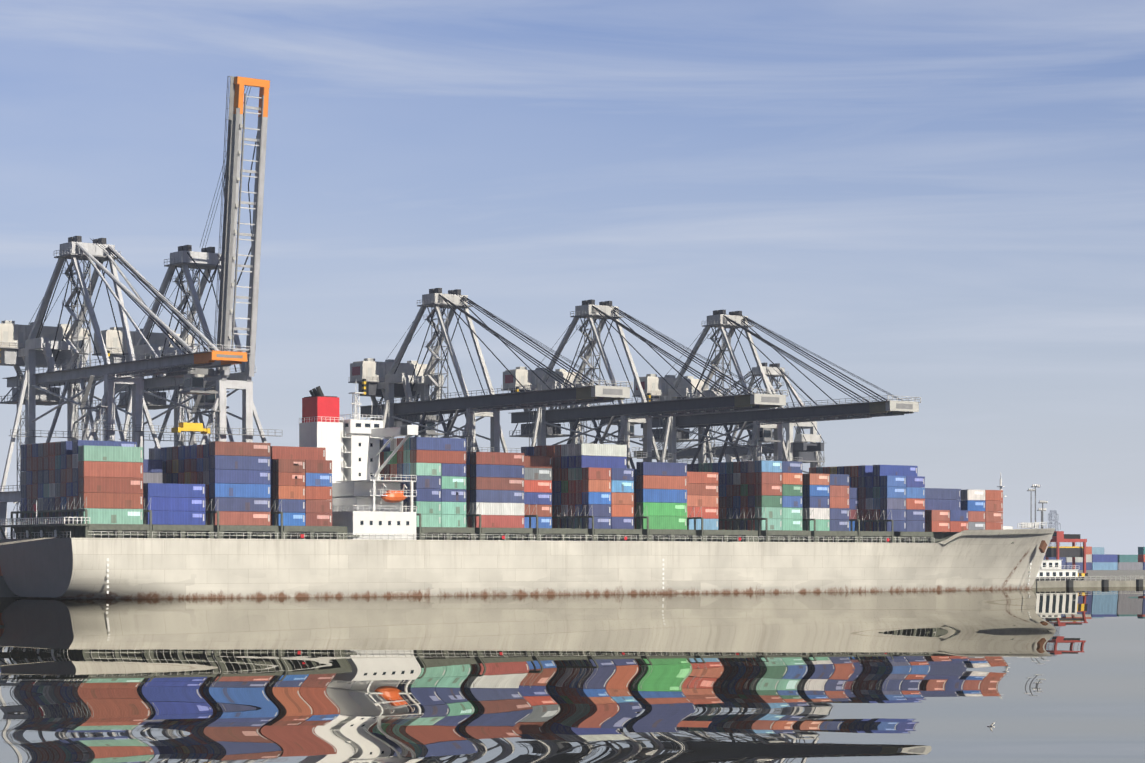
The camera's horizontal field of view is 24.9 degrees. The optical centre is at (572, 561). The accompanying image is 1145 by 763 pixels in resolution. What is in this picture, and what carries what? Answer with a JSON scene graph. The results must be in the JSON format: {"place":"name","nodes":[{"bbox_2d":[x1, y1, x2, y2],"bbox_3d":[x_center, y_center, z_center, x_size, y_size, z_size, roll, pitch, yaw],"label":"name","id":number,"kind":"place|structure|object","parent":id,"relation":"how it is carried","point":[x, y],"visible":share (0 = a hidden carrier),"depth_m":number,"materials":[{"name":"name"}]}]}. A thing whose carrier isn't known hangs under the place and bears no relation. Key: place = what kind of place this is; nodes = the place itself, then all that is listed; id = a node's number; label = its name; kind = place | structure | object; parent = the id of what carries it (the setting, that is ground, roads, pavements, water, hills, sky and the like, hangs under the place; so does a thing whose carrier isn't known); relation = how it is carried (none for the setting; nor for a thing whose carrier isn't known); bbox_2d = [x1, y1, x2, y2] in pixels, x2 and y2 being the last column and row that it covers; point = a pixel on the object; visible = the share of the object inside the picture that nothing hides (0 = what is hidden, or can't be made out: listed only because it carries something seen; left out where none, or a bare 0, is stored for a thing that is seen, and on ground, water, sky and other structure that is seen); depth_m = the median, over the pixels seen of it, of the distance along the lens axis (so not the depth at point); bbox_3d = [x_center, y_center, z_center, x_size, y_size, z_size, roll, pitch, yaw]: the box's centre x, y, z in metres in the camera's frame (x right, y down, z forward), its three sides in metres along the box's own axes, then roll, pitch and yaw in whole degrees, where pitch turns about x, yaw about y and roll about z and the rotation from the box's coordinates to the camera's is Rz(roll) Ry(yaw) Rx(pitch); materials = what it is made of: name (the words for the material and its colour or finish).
{"place":"outdoors","nodes":[
{"label":"outdoors","id":0,"kind":"place"},
{"bbox_2d":[0,587,1144,762],"bbox_3d":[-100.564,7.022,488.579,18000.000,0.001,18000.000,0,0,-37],"label":"water","id":1,"kind":"structure","parent":0,"point":[1047,675],"depth_m":155.14,"materials":[{"name":"grey liquid"}]},
{"bbox_2d":[29,528,1054,598],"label":"ship hull","id":2,"kind":"object","parent":1,"relation":"on","point":[145,568],"visible":0.65,"depth_m":537.88,"materials":[{"name":"beige metal"}]},
{"bbox_2d":[0,538,72,596],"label":"ship stern","id":3,"kind":"object","parent":2,"relation":"attached to","point":[40,568],"visible":1,"depth_m":487.56,"materials":[{"name":"grey metal"}]},
{"bbox_2d":[299,386,417,539],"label":"ship superstructure","id":4,"kind":"object","parent":2,"relation":"on","point":[366,498],"visible":0.85,"depth_m":525.13,"materials":[{"name":"white metal"}]},
{"bbox_2d":[0,473,1046,593],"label":"ship fittings","id":5,"kind":"object","parent":2,"relation":"on","point":[39,530],"visible":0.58,"depth_m":530.76,"materials":[{"name":"grey metal"}]},
{"bbox_2d":[21,437,1002,532],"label":"shipping containers","id":6,"kind":"object","parent":5,"relation":"on","point":[242,483],"visible":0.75,"depth_m":536.01,"materials":[{"name":"metal"}]},
{"bbox_2d":[934,533,1045,544],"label":"ship deck","id":7,"kind":"structure","parent":2,"relation":"attached to","point":[946,537],"depth_m":614.78,"materials":[{"name":"metal"}]},
{"bbox_2d":[0,570,1144,596],"bbox_3d":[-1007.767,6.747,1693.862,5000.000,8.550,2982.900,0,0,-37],"label":"quay","id":8,"kind":"structure","parent":0,"point":[1114,578],"depth_m":705.21,"materials":[{"name":"concrete"}]},
{"bbox_2d":[0,236,250,538],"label":"crane","id":9,"kind":"object","parent":8,"relation":"on","point":[33,346],"visible":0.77,"depth_m":533.77,"materials":[{"name":"grey metal"}]},
{"bbox_2d":[92,76,281,458],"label":"crane","id":10,"kind":"object","parent":8,"relation":"on","point":[184,258],"visible":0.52,"depth_m":539.06,"materials":[{"name":"grey metal"}]},
{"bbox_2d":[348,288,632,452],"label":"crane","id":11,"kind":"object","parent":8,"relation":"on","point":[390,380],"visible":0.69,"depth_m":585.07,"materials":[{"name":"grey metal"}]},
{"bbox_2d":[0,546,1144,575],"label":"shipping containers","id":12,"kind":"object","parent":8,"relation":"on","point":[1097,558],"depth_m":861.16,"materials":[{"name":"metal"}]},
{"bbox_2d":[501,299,787,468],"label":"crane","id":13,"kind":"object","parent":8,"relation":"on","point":[621,415],"visible":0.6,"depth_m":608.65,"materials":[{"name":"grey metal"}]},
{"bbox_2d":[632,363,824,472],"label":"crane","id":14,"kind":"object","parent":8,"relation":"on","point":[804,449],"visible":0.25,"depth_m":804.48,"materials":[{"name":"grey metal"}]},
{"bbox_2d":[632,310,920,463],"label":"crane","id":15,"kind":"object","parent":8,"relation":"on","point":[761,424],"visible":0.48,"depth_m":633.43,"materials":[{"name":"grey metal"}]},
{"bbox_2d":[1027,484,1047,559],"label":"flood lights","id":16,"kind":"object","parent":8,"relation":"on","point":[1042,509],"visible":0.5,"depth_m":740.28,"materials":[{"name":"metal"}]},
{"bbox_2d":[1047,510,1060,546],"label":"pylon","id":17,"kind":"object","parent":8,"relation":"on","point":[1056,522],"visible":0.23,"depth_m":946.28,"materials":[{"name":"grey metal"}]},
{"bbox_2d":[1036,560,1078,580],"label":"port office","id":18,"kind":"structure","parent":8,"relation":"on","point":[1050,567],"depth_m":708.65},
{"bbox_2d":[1045,531,1087,579],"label":"straddle carrier","id":19,"kind":"object","parent":8,"relation":"on","point":[1057,551],"visible":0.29,"depth_m":721.58,"materials":[{"name":"paint"}]},
{"bbox_2d":[0,0,1144,554],"label":"sky","id":20,"kind":"structure","parent":0,"point":[941,203],"materials":[{"name":"blue"}]}
]}

